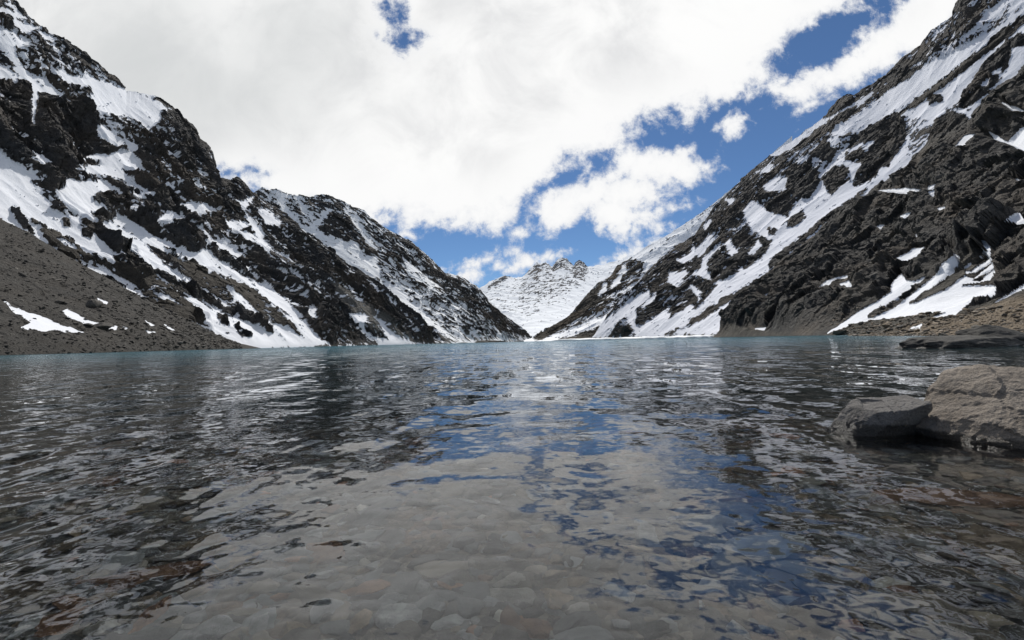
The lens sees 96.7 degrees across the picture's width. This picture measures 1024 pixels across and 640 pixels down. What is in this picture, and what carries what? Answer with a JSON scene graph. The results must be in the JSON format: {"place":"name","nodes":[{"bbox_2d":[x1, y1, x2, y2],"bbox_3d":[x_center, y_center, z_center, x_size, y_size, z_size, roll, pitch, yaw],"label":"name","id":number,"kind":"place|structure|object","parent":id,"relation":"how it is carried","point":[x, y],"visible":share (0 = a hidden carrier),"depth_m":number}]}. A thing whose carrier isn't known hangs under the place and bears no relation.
{"place":"outdoors","nodes":[
{"label":"outdoors","id":0,"kind":"place"},
{"bbox_2d":[0,218,257,354],"bbox_3d":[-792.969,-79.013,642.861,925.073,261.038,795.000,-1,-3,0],"label":"scree slope","id":1,"kind":"structure","parent":0,"point":[43,323],"depth_m":442.49},
{"bbox_2d":[83,323,93,326],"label":"boulder","id":2,"kind":"object","parent":1,"relation":"on","point":[88,324],"visible":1,"depth_m":399.30},
{"bbox_2d":[85,299,103,307],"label":"boulder","id":3,"kind":"object","parent":1,"relation":"on","point":[93,303],"visible":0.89,"depth_m":451.18},
{"bbox_2d":[94,322,113,329],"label":"boulder","id":4,"kind":"object","parent":1,"relation":"on","point":[103,325],"visible":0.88,"depth_m":409.58},
{"bbox_2d":[0,218,241,353],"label":"scree rubble","id":5,"kind":"object","parent":1,"relation":"on","point":[235,346],"visible":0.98,"depth_m":474.12},
{"bbox_2d":[0,0,446,347],"bbox_3d":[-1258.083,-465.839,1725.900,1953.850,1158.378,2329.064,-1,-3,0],"label":"mountain","id":6,"kind":"structure","parent":0,"point":[104,172],"depth_m":1125.54},
{"bbox_2d":[254,187,532,342],"bbox_3d":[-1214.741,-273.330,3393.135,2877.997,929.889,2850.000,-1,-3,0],"label":"mountain","id":7,"kind":"structure","parent":0,"point":[450,308],"depth_m":2580.49},
{"bbox_2d":[17,0,956,287],"label":"sky","id":8,"kind":"structure","parent":0,"point":[496,138]},
{"bbox_2d":[0,335,1023,639],"bbox_3d":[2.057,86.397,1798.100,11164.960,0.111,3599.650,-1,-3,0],"label":"water","id":9,"kind":"structure","parent":0,"point":[688,489],"depth_m":3.23},
{"bbox_2d":[475,340,505,342],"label":"shore rock","id":10,"kind":"object","parent":9,"relation":"in","point":[483,341],"visible":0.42,"depth_m":1775.63},
{"bbox_2d":[552,335,713,340],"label":"ice sheet","id":11,"kind":"object","parent":9,"relation":"on","point":[691,336],"visible":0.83,"depth_m":1128.98},
{"bbox_2d":[894,335,1023,348],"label":"rock slab","id":12,"kind":"object","parent":9,"relation":"in","point":[960,341],"visible":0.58,"depth_m":29.68},
{"bbox_2d":[955,324,1023,340],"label":"boulder","id":13,"kind":"object","parent":12,"relation":"on","point":[986,330],"visible":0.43,"depth_m":30.78},
{"bbox_2d":[479,255,633,336],"bbox_3d":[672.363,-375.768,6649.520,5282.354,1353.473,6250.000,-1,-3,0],"label":"mountain","id":14,"kind":"structure","parent":0,"point":[536,298],"depth_m":5614.27},
{"bbox_2d":[523,136,791,340],"bbox_3d":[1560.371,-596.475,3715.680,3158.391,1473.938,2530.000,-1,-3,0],"label":"mountain","id":15,"kind":"structure","parent":0,"point":[585,318],"depth_m":3094.27},
{"bbox_2d":[591,0,1023,337],"bbox_3d":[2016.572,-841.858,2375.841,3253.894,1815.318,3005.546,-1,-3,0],"label":"mountain","id":16,"kind":"structure","parent":0,"point":[768,213],"depth_m":1950.49},
{"bbox_2d":[712,65,1023,337],"bbox_3d":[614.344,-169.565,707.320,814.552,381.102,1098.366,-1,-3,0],"label":"mountain","id":17,"kind":"structure","parent":0,"point":[935,224],"depth_m":443.62},
{"bbox_2d":[848,303,1023,335],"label":"shore bank","id":18,"kind":"structure","parent":0,"point":[989,316],"depth_m":124.46},
{"bbox_2d":[830,302,1023,335],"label":"shore rubble","id":19,"kind":"object","parent":18,"relation":"on","point":[888,323],"visible":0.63,"depth_m":239.14},
{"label":"lake bed","id":20,"kind":"structure","parent":0,"visible":0},
{"bbox_2d":[829,395,932,436],"bbox_3d":[4.079,1.307,5.153,0.880,0.914,0.719,-1,-3,0],"label":"rock","id":21,"kind":"object","parent":20,"relation":"on","point":[900,415],"visible":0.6,"depth_m":4.95},
{"bbox_2d":[915,364,1023,448],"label":"boulder","id":22,"kind":"object","parent":20,"relation":"on","point":[981,403],"visible":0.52,"depth_m":4.67}
]}

